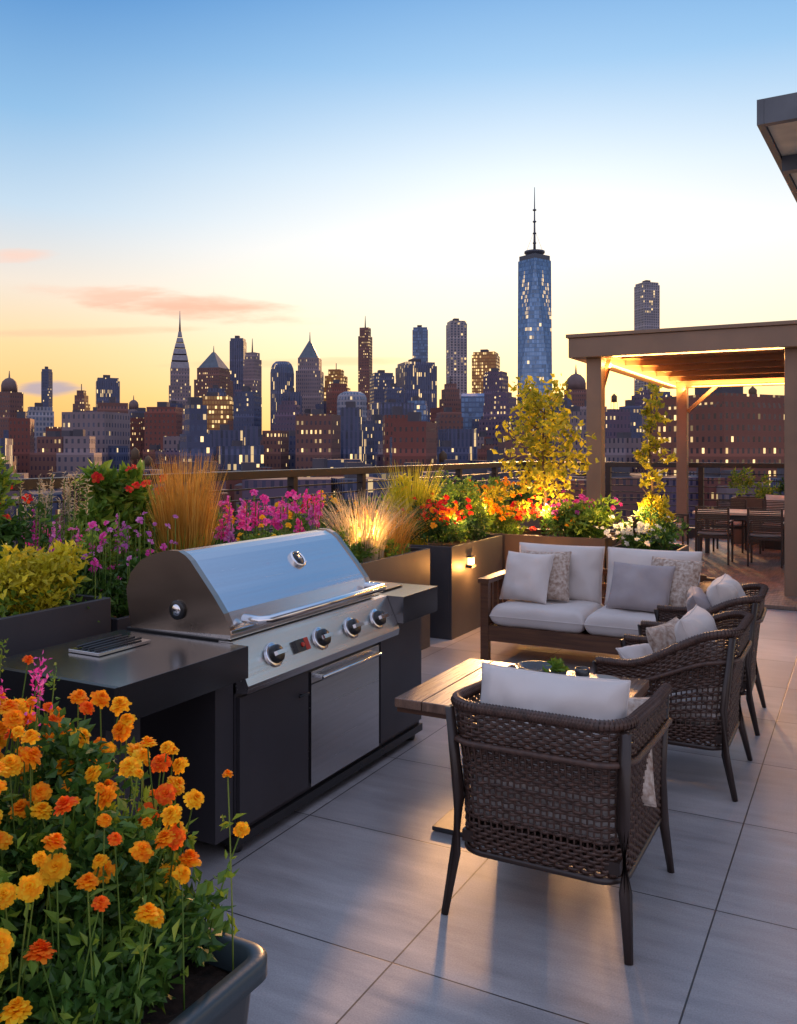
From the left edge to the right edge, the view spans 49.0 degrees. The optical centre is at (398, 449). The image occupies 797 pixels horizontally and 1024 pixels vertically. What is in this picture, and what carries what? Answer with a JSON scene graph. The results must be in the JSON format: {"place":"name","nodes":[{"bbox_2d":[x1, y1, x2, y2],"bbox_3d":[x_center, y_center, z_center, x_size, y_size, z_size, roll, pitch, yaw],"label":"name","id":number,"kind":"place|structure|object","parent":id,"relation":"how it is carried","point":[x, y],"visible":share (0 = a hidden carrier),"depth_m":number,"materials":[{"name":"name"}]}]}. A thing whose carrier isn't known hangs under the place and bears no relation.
{"place":"outdoors","nodes":[
{"label":"outdoors","id":0,"kind":"place"},
{"bbox_2d":[41,366,52,406],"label":"office tower","id":1,"kind":"structure","parent":0,"point":[46,387],"depth_m":996.01,"materials":[{"name":"glass"}]},
{"bbox_2d":[9,467,92,558],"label":"feather grass","id":2,"kind":"object","parent":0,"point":[41,498],"depth_m":5.16,"materials":[{"name":"green plant"}]},
{"bbox_2d":[136,450,229,553],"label":"ornamental grass","id":3,"kind":"object","parent":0,"point":[191,510],"depth_m":5.50,"materials":[{"name":"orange plant"}]},
{"bbox_2d":[358,316,371,409],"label":"office tower","id":4,"kind":"structure","parent":0,"point":[364,356],"depth_m":993.86,"materials":[{"name":"metal"}]},
{"bbox_2d":[0,0,796,430],"label":"sky","id":5,"kind":"structure","parent":0,"point":[277,174],"materials":[{"name":"blue"}]},
{"bbox_2d":[179,538,796,1023],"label":"terrace floor","id":6,"kind":"structure","parent":0,"point":[337,900],"depth_m":3.46,"materials":[{"name":"grey tile"}]},
{"bbox_2d":[0,594,110,817],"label":"planter box","id":7,"kind":"object","parent":6,"relation":"on","point":[34,630],"visible":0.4,"depth_m":4.19,"materials":[{"name":"metal"}]},
{"bbox_2d":[0,446,61,558],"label":"rose bush","id":8,"kind":"object","parent":7,"relation":"on","point":[12,530],"visible":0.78,"depth_m":4.88,"materials":[{"name":"green plant"}]},
{"bbox_2d":[0,537,101,621],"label":"golden euonymus shrub","id":9,"kind":"object","parent":7,"relation":"in","point":[40,579],"visible":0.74,"depth_m":4.28,"materials":[{"name":"yellow plant"}]},
{"bbox_2d":[6,909,266,1023],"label":"flower planter","id":10,"kind":"object","parent":6,"relation":"on","point":[219,991],"visible":0.22,"depth_m":2.20,"materials":[{"name":"stone"}]},
{"bbox_2d":[0,639,249,1023],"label":"marigold plant","id":11,"kind":"object","parent":10,"relation":"in","point":[93,872],"visible":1,"depth_m":2.15,"materials":[{"name":"orange plant"}]},
{"bbox_2d":[0,528,436,852],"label":"barbecue grill","id":12,"kind":"object","parent":6,"relation":"on","point":[276,676],"visible":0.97,"depth_m":4.09,"materials":[{"name":"black metal"}]},
{"bbox_2d":[111,547,429,649],"bbox_3d":[-0.999,1.350,6.534,0.900,0.900,3.800,0,0,28],"label":"planter box","id":13,"kind":"object","parent":6,"relation":"on","point":[413,567],"visible":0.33,"depth_m":7.55,"materials":[{"name":"metal"}]},
{"bbox_2d":[31,508,177,617],"bbox_3d":[-1.659,0.659,4.877,0.800,0.674,0.919,0,0,-8],"label":"cosmos plant","id":14,"kind":"object","parent":13,"relation":"in","point":[106,575],"visible":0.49,"depth_m":4.83,"materials":[{"name":"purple plant"}]},
{"bbox_2d":[63,459,227,568],"bbox_3d":[-1.768,0.508,6.360,0.805,0.918,1.455,0,0,41],"label":"leafy shrub","id":15,"kind":"object","parent":13,"relation":"in","point":[113,492],"visible":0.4,"depth_m":5.96,"materials":[{"name":"green plant"}]},
{"bbox_2d":[209,488,350,547],"bbox_3d":[-0.943,0.676,6.596,0.843,0.759,1.622,0,0,28],"label":"magenta phlox","id":16,"kind":"object","parent":13,"relation":"in","point":[280,514],"visible":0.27,"depth_m":6.58,"materials":[{"name":"pink plant"}]},
{"bbox_2d":[306,487,434,562],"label":"fountain grass","id":17,"kind":"object","parent":13,"relation":"in","point":[366,547],"depth_m":7.50,"materials":[{"name":"beige plant"}]},
{"bbox_2d":[2,461,783,548],"bbox_3d":[3.553,1.030,6.928,13.330,1.540,21.670,0,0,28],"label":"terrace railing","id":18,"kind":"object","parent":6,"relation":"on","point":[291,475],"visible":0.25,"depth_m":13.58,"materials":[{"name":"metal"}]},
{"bbox_2d":[327,499,562,535],"bbox_3d":[-0.955,1.425,10.984,0.800,0.750,17.500,0,0,28],"label":"planter box","id":19,"kind":"object","parent":6,"relation":"on","point":[534,523],"depth_m":16.91,"materials":[{"name":"metal"}]},
{"bbox_2d":[9,474,553,562],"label":"border shrubs","id":20,"kind":"object","parent":19,"relation":"in","point":[494,481],"visible":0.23,"depth_m":11.23,"materials":[{"name":"green plant"}]},
{"bbox_2d":[409,534,501,639],"bbox_3d":[0.455,1.360,9.045,0.810,0.880,1.320,0,0,28],"label":"planter box","id":21,"kind":"object","parent":6,"relation":"on","point":[454,580],"visible":0.45,"depth_m":8.46,"materials":[{"name":"metal"}]},
{"bbox_2d":[377,460,473,544],"bbox_3d":[0.253,0.536,8.796,1.138,0.885,0.984,0,0,28],"label":"flowering plant","id":22,"kind":"object","parent":21,"relation":"on","point":[439,512],"visible":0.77,"depth_m":8.69,"materials":[{"name":"green plant"}]},
{"bbox_2d":[428,469,496,543],"bbox_3d":[0.630,0.643,9.364,0.883,0.892,0.802,0,0,28],"label":"flowering plant","id":23,"kind":"object","parent":21,"relation":"in","point":[478,521],"visible":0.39,"depth_m":9.21,"materials":[{"name":"green plant"}]},
{"bbox_2d":[467,555,475,567],"bbox_3d":[0.720,1.103,8.621,0.054,0.115,0.100,0,0,28],"label":"wall lamp","id":24,"kind":"object","parent":21,"relation":"attached to","point":[471,564],"visible":1,"depth_m":8.59,"materials":[{"name":"glass"}]},
{"bbox_2d":[395,658,648,836],"bbox_3d":[0.639,1.508,4.440,1.036,0.577,1.000,0,0,28],"label":"patio table","id":25,"kind":"object","parent":6,"relation":"on","point":[431,697],"visible":0.29,"depth_m":4.42,"materials":[{"name":"brown wood"}]},
{"bbox_2d":[516,661,551,671],"bbox_3d":[0.744,1.189,4.701,0.220,0.060,0.220,0,0,28],"label":"serving bowl","id":26,"kind":"object","parent":25,"relation":"on","point":[533,665],"visible":0.44,"depth_m":4.77,"materials":[{"name":"ceramic"}]},
{"bbox_2d":[542,656,569,674],"bbox_3d":[0.828,1.159,4.597,0.145,0.144,0.168,0,0,28],"label":"potted succulent","id":27,"kind":"object","parent":25,"relation":"on","point":[558,666],"visible":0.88,"depth_m":4.58,"materials":[{"name":"green plant"}]},
{"bbox_2d":[575,666,589,675],"bbox_3d":[0.985,1.194,4.686,0.080,0.050,0.080,0,0,28],"label":"candle jar","id":28,"kind":"object","parent":25,"relation":"on","point":[582,671],"visible":0.87,"depth_m":4.66,"materials":[{"name":"glass"}]},
{"bbox_2d":[581,674,620,679],"bbox_3d":[1.059,1.212,4.590,0.220,0.014,0.220,0,0,28],"label":"dinner plate","id":29,"kind":"object","parent":25,"relation":"on","point":[601,676],"visible":0.29,"depth_m":4.65,"materials":[{"name":"ceramic"}]},
{"bbox_2d":[467,528,621,605],"bbox_3d":[1.500,1.360,9.809,1.840,0.880,0.770,0,0,28],"label":"planter box","id":30,"kind":"object","parent":6,"relation":"on","point":[510,542],"visible":0.1,"depth_m":9.39,"materials":[{"name":"brown metal"}]},
{"bbox_2d":[465,482,550,534],"bbox_3d":[1.163,0.695,9.929,1.273,0.660,0.796,0,0,44],"label":"lantana plant","id":31,"kind":"object","parent":30,"relation":"in","point":[505,524],"visible":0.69,"depth_m":9.83,"materials":[{"name":"orange plant"}]},
{"bbox_2d":[539,515,545,531],"bbox_3d":[1.582,0.810,9.579,0.090,0.180,0.088,0,0,28],"label":"garden uplight","id":32,"kind":"object","parent":30,"relation":"in","point":[541,518],"visible":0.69,"depth_m":9.56,"materials":[{"name":"metal"}]},
{"bbox_2d":[491,374,598,535],"bbox_3d":[1.590,0.058,9.772,1.138,1.886,1.107,0,0,28],"label":"birch sapling","id":33,"kind":"object","parent":30,"relation":"on","point":[543,476],"visible":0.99,"depth_m":9.80,"materials":[{"name":"yellow plant"}]},
{"bbox_2d":[526,490,622,537],"bbox_3d":[1.885,0.766,9.467,1.025,0.657,0.760,0,0,28],"label":"green perennial","id":34,"kind":"object","parent":30,"relation":"in","point":[578,519],"visible":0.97,"depth_m":9.32,"materials":[{"name":"green plant"}]},
{"bbox_2d":[441,662,674,965],"bbox_3d":[0.667,1.337,3.552,0.743,0.932,0.809,0,0,28],"label":"wicker armchair","id":35,"kind":"object","parent":6,"relation":"on","point":[566,772],"visible":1,"depth_m":3.28,"materials":[{"name":"wicker"}]},
{"bbox_2d":[478,542,715,659],"bbox_3d":[1.689,1.326,7.437,1.830,0.948,0.860,0,0,28],"label":"outdoor sofa","id":36,"kind":"object","parent":6,"relation":"on","point":[552,593],"visible":0.86,"depth_m":7.37,"materials":[{"name":"white fabric"}]},
{"bbox_2d":[606,544,688,582],"bbox_3d":[2.577,1.400,9.021,0.680,0.800,0.750,0,0,28],"label":"planter box","id":37,"kind":"object","parent":6,"relation":"on","point":[682,548],"visible":0.1,"depth_m":9.12,"materials":[{"name":"wood"}]},
{"bbox_2d":[631,515,639,533],"bbox_3d":[2.406,0.760,8.891,0.090,0.180,0.088,0,0,28],"label":"garden uplight","id":38,"kind":"object","parent":37,"relation":"in","point":[634,520],"visible":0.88,"depth_m":8.87,"materials":[{"name":"metal"}]},
{"bbox_2d":[595,494,690,550],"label":"white impatiens","id":39,"kind":"object","parent":37,"relation":"in","point":[649,536],"visible":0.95,"depth_m":8.87,"materials":[{"name":"green plant"}]},
{"bbox_2d":[632,381,677,527],"bbox_3d":[2.656,0.165,9.086,0.450,1.772,0.421,0,0,28],"label":"olive sapling","id":40,"kind":"object","parent":37,"relation":"in","point":[652,445],"visible":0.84,"depth_m":9.08,"materials":[{"name":"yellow plant"}]},
{"bbox_2d":[592,604,753,801],"bbox_3d":[1.562,1.351,4.960,0.809,0.903,0.728,0,0,28],"label":"wicker armchair","id":41,"kind":"object","parent":6,"relation":"on","point":[693,662],"visible":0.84,"depth_m":4.64,"materials":[{"name":"wicker"}]},
{"bbox_2d":[637,573,768,735],"bbox_3d":[2.079,1.337,5.974,0.809,0.932,0.701,0,0,26],"label":"wicker armchair","id":42,"kind":"object","parent":6,"relation":"on","point":[725,592],"visible":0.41,"depth_m":5.71,"materials":[{"name":"wicker"}]},
{"bbox_2d":[680,538,796,610],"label":"wood deck","id":43,"kind":"structure","parent":6,"relation":"on","point":[764,567],"depth_m":12.93,"materials":[{"name":"brown wood"}]},
{"bbox_2d":[655,513,688,544],"bbox_3d":[4.606,1.312,14.766,0.490,0.884,0.510,0,0,28],"label":"dining chair","id":44,"kind":"object","parent":43,"relation":"on","point":[681,516],"visible":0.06,"depth_m":14.84,"materials":[{"name":"brown wood"}]},
{"bbox_2d":[566,320,796,596],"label":"pergola","id":45,"kind":"object","parent":43,"relation":"on","point":[681,360],"visible":0.98,"depth_m":11.57,"materials":[{"name":"brown wood"}]},
{"bbox_2d":[695,506,733,564],"bbox_3d":[4.920,1.312,13.620,0.510,0.884,0.490,0,0,28],"label":"dining chair","id":46,"kind":"object","parent":43,"relation":"on","point":[706,531],"visible":0.99,"depth_m":13.43,"materials":[{"name":"brown wood"}]},
{"bbox_2d":[713,499,746,552],"bbox_3d":[5.755,1.312,15.191,0.510,0.884,0.490,0,0,28],"label":"dining chair","id":47,"kind":"object","parent":43,"relation":"on","point":[738,524],"visible":0.56,"depth_m":15.27,"materials":[{"name":"brown wood"}]},
{"bbox_2d":[692,509,783,552],"bbox_3d":[5.802,1.377,14.161,1.850,0.754,0.954,0,0,28],"label":"dining table","id":48,"kind":"object","parent":43,"relation":"on","point":[738,514],"visible":0.45,"depth_m":14.08,"materials":[{"name":"brown wood"}]},
{"bbox_2d":[731,496,763,544],"bbox_3d":[9.128,1.350,15.250,6.200,0.900,0.700,0,0,28],"label":"planter box","id":49,"kind":"object","parent":43,"relation":"on","point":[753,502],"visible":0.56,"depth_m":16.28,"materials":[{"name":"brown wood"}]},
{"bbox_2d":[727,467,783,498],"bbox_3d":[8.916,0.651,15.379,5.932,0.855,0.810,0,0,28],"label":"hedge planting","id":50,"kind":"object","parent":49,"relation":"in","point":[763,491],"visible":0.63,"depth_m":16.49,"materials":[{"name":"green plant"}]},
{"bbox_2d":[747,508,783,567],"bbox_3d":[5.582,1.312,13.267,0.510,0.884,0.490,0,0,28],"label":"dining chair","id":51,"kind":"object","parent":43,"relation":"on","point":[757,533],"visible":0.99,"depth_m":13.08,"materials":[{"name":"brown wood"}]},
{"bbox_2d":[759,500,783,553],"bbox_3d":[6.418,1.312,14.839,0.510,0.884,0.490,0,0,28],"label":"dining chair","id":52,"kind":"object","parent":43,"relation":"on","point":[771,504],"visible":0.22,"depth_m":15.05,"materials":[{"name":"brown wood"}]},
{"bbox_2d":[764,494,783,548],"bbox_3d":[8.389,1.282,14.819,4.100,0.944,0.554,0,0,28],"label":"lounge bench","id":53,"kind":"object","parent":43,"relation":"on","point":[772,544],"visible":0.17,"depth_m":15.67,"materials":[{"name":"wood"}]},
{"bbox_2d":[479,383,524,443],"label":"office tower","id":54,"kind":"structure","parent":0,"point":[497,409],"depth_m":542.33,"materials":[{"name":"stone"}]},
{"bbox_2d":[517,187,551,431],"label":"glass skyscraper","id":55,"kind":"structure","parent":0,"point":[534,319],"depth_m":884.83,"materials":[{"name":"glass"}]},
{"bbox_2d":[634,280,659,394],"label":"skyscraper","id":56,"kind":"structure","parent":0,"point":[646,304],"depth_m":991.92,"materials":[{"name":"metal"}]},
{"bbox_2d":[757,92,796,201],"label":"patio awning","id":57,"kind":"object","parent":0,"point":[777,121],"visible":1,"depth_m":3.92,"materials":[{"name":"grey"}]},
{"label":"ground","id":58,"kind":"structure","parent":0,"visible":0},
{"bbox_2d":[0,371,22,437],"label":"office tower","id":59,"kind":"structure","parent":58,"relation":"on","point":[11,400],"depth_m":594.62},
{"bbox_2d":[26,403,53,436],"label":"office tower","id":60,"kind":"structure","parent":58,"relation":"on","point":[41,415],"depth_m":593.19,"materials":[{"name":"metal"}]},
{"bbox_2d":[73,384,89,411],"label":"office tower","id":61,"kind":"structure","parent":58,"relation":"on","point":[81,401],"depth_m":795.49,"materials":[{"name":"stone"}]},
{"bbox_2d":[96,375,119,406],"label":"office tower","id":62,"kind":"structure","parent":58,"relation":"on","point":[107,386],"depth_m":790.40,"materials":[{"name":"glass"}]},
{"bbox_2d":[128,395,138,413],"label":"office tower","id":63,"kind":"structure","parent":58,"relation":"on","point":[133,405],"depth_m":696.69,"materials":[{"name":"stone"}]},
{"bbox_2d":[130,413,143,467],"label":"brick building","id":64,"kind":"structure","parent":58,"relation":"on","point":[137,430],"depth_m":491.91,"materials":[{"name":"brick"}]},
{"bbox_2d":[130,408,145,417],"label":"office tower","id":65,"kind":"structure","parent":58,"relation":"on","point":[141,410],"depth_m":642.58,"materials":[{"name":"metal"}]},
{"bbox_2d":[144,402,183,449],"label":"brick building","id":66,"kind":"structure","parent":58,"relation":"on","point":[161,419],"depth_m":471.31,"materials":[{"name":"brick"}]},
{"bbox_2d":[169,315,190,410],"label":"art deco skyscraper","id":67,"kind":"structure","parent":58,"relation":"on","point":[179,389],"depth_m":792.10,"materials":[{"name":"stone"}]},
{"bbox_2d":[194,346,232,397],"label":"office tower","id":68,"kind":"structure","parent":58,"relation":"on","point":[213,369],"depth_m":790.53,"materials":[{"name":"concrete"}]},
{"bbox_2d":[196,392,232,433],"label":"office tower","id":69,"kind":"structure","parent":58,"relation":"on","point":[219,410],"depth_m":587.94,"materials":[{"name":"gold metal"}]},
{"bbox_2d":[208,385,225,395],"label":"office tower","id":70,"kind":"structure","parent":58,"relation":"on","point":[220,391],"depth_m":713.59,"materials":[{"name":"glass"}]},
{"bbox_2d":[230,336,246,395],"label":"office tower","id":71,"kind":"structure","parent":58,"relation":"on","point":[238,347],"depth_m":892.89,"materials":[{"name":"glass"}]},
{"bbox_2d":[233,387,261,436],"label":"office tower","id":72,"kind":"structure","parent":58,"relation":"on","point":[247,406],"depth_m":573.62,"materials":[{"name":"glass"}]},
{"bbox_2d":[234,386,261,396],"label":"office tower","id":73,"kind":"structure","parent":58,"relation":"on","point":[251,390],"depth_m":642.03,"materials":[{"name":"stone"}]},
{"bbox_2d":[243,338,261,394],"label":"office tower","id":74,"kind":"structure","parent":58,"relation":"on","point":[252,369],"depth_m":845.29,"materials":[{"name":"stone"}]},
{"bbox_2d":[270,361,293,430],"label":"office tower","id":75,"kind":"structure","parent":58,"relation":"on","point":[281,377],"depth_m":692.01,"materials":[{"name":"glass"}]},
{"bbox_2d":[271,392,302,430],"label":"office tower","id":76,"kind":"structure","parent":58,"relation":"on","point":[285,415],"depth_m":552.28,"materials":[{"name":"stone"}]},
{"bbox_2d":[282,388,301,411],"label":"office tower","id":77,"kind":"structure","parent":58,"relation":"on","point":[296,396],"depth_m":636.47,"materials":[{"name":"glass"}]},
{"bbox_2d":[296,335,323,413],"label":"office tower","id":78,"kind":"structure","parent":58,"relation":"on","point":[309,380],"depth_m":739.70,"materials":[{"name":"stone"}]},
{"bbox_2d":[326,380,347,414],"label":"office tower","id":79,"kind":"structure","parent":58,"relation":"on","point":[335,389],"depth_m":634.99,"materials":[{"name":"brick"}]},
{"bbox_2d":[324,363,349,400],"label":"office tower","id":80,"kind":"structure","parent":58,"relation":"on","point":[336,374],"depth_m":792.85,"materials":[{"name":"gold metal"}]},
{"bbox_2d":[13,397,670,534],"bbox_3d":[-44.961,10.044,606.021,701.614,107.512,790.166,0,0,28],"label":"distant city blocks","id":81,"kind":"structure","parent":58,"relation":"on","point":[318,433],"depth_m":316.52,"materials":[{"name":"brown brick"}]},
{"bbox_2d":[0,394,697,545],"bbox_3d":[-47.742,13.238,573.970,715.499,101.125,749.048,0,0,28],"label":"distant city blocks","id":82,"kind":"structure","parent":58,"relation":"on","point":[617,420],"depth_m":184.59,"materials":[{"name":"stone"}]},
{"bbox_2d":[337,391,366,420],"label":"office tower","id":83,"kind":"structure","parent":58,"relation":"on","point":[358,398],"depth_m":593.10,"materials":[{"name":"metal"}]},
{"bbox_2d":[3,397,744,508],"bbox_3d":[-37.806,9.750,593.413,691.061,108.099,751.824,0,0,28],"label":"distant city blocks","id":84,"kind":"structure","parent":58,"relation":"on","point":[195,439],"depth_m":342.30,"materials":[{"name":"brown brick"}]},
{"bbox_2d":[9,406,753,533],"bbox_3d":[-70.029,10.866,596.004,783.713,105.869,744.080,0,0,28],"label":"distant city blocks","id":85,"kind":"structure","parent":58,"relation":"on","point":[413,435],"depth_m":252.72,"materials":[{"name":"brick"}]},
{"bbox_2d":[370,370,393,409],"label":"office tower","id":86,"kind":"structure","parent":58,"relation":"on","point":[381,381],"depth_m":840.35,"materials":[{"name":"glass"}]},
{"bbox_2d":[0,386,783,545],"bbox_3d":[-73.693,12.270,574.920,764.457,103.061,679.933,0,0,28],"label":"distant city blocks","id":87,"kind":"structure","parent":58,"relation":"on","point":[231,449],"depth_m":329.64,"materials":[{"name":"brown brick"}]},
{"bbox_2d":[384,383,404,402],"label":"office tower","id":88,"kind":"structure","parent":58,"relation":"on","point":[393,391],"depth_m":643.79,"materials":[{"name":"glass"}]},
{"bbox_2d":[395,359,436,421],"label":"office tower","id":89,"kind":"structure","parent":58,"relation":"on","point":[415,377],"depth_m":688.33,"materials":[{"name":"glass"}]},
{"bbox_2d":[407,396,427,421],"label":"office tower","id":90,"kind":"structure","parent":58,"relation":"on","point":[421,406],"depth_m":553.89,"materials":[{"name":"blue glass"}]},
{"bbox_2d":[412,325,427,361],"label":"office tower","id":91,"kind":"structure","parent":58,"relation":"on","point":[419,341],"depth_m":991.23,"materials":[{"name":"blue glass"}]},
{"bbox_2d":[435,407,462,446],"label":"office tower","id":92,"kind":"structure","parent":58,"relation":"on","point":[447,418],"depth_m":513.50,"materials":[{"name":"brick"}]},
{"bbox_2d":[439,376,460,411],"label":"office tower","id":93,"kind":"structure","parent":58,"relation":"on","point":[450,394],"depth_m":634.86,"materials":[{"name":"metal"}]},
{"bbox_2d":[446,318,466,398],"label":"office tower","id":94,"kind":"structure","parent":58,"relation":"on","point":[456,349],"depth_m":941.12,"materials":[{"name":"metal"}]},
{"bbox_2d":[461,393,483,428],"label":"office tower","id":95,"kind":"structure","parent":58,"relation":"on","point":[472,404],"depth_m":592.44,"materials":[{"name":"blue glass"}]},
{"bbox_2d":[472,349,499,392],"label":"office tower","id":96,"kind":"structure","parent":58,"relation":"on","point":[484,361],"depth_m":839.86,"materials":[{"name":"gold metal"}]},
{"bbox_2d":[483,368,507,404],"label":"office tower","id":97,"kind":"structure","parent":58,"relation":"on","point":[494,379],"depth_m":694.00,"materials":[{"name":"stone"}]},
{"bbox_2d":[517,393,538,447],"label":"office tower","id":98,"kind":"structure","parent":58,"relation":"on","point":[520,399],"depth_m":616.10,"materials":[{"name":"metal"}]},
{"bbox_2d":[549,395,571,406],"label":"office tower","id":99,"kind":"structure","parent":58,"relation":"on","point":[569,402],"depth_m":593.36,"materials":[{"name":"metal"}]},
{"bbox_2d":[549,400,576,459],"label":"office tower","id":100,"kind":"structure","parent":58,"relation":"on","point":[562,406],"depth_m":515.34,"materials":[{"name":"metal"}]},
{"bbox_2d":[564,366,585,405],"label":"office tower","id":101,"kind":"structure","parent":58,"relation":"on","point":[576,383],"depth_m":692.24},
{"bbox_2d":[642,414,647,443],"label":"office tower","id":102,"kind":"structure","parent":58,"relation":"on","point":[643,422],"depth_m":487.99,"materials":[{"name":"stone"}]},
{"bbox_2d":[631,382,659,409],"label":"office tower","id":103,"kind":"structure","parent":58,"relation":"on","point":[639,397],"depth_m":614.84,"materials":[{"name":"stone"}]},
{"bbox_2d":[648,388,671,396],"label":"office tower","id":104,"kind":"structure","parent":58,"relation":"on","point":[666,394],"depth_m":692.57,"materials":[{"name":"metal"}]},
{"bbox_2d":[648,387,783,482],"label":"brick apartment building","id":105,"kind":"structure","parent":58,"relation":"on","point":[731,425],"depth_m":237.56,"materials":[{"name":"brick"}]}
]}

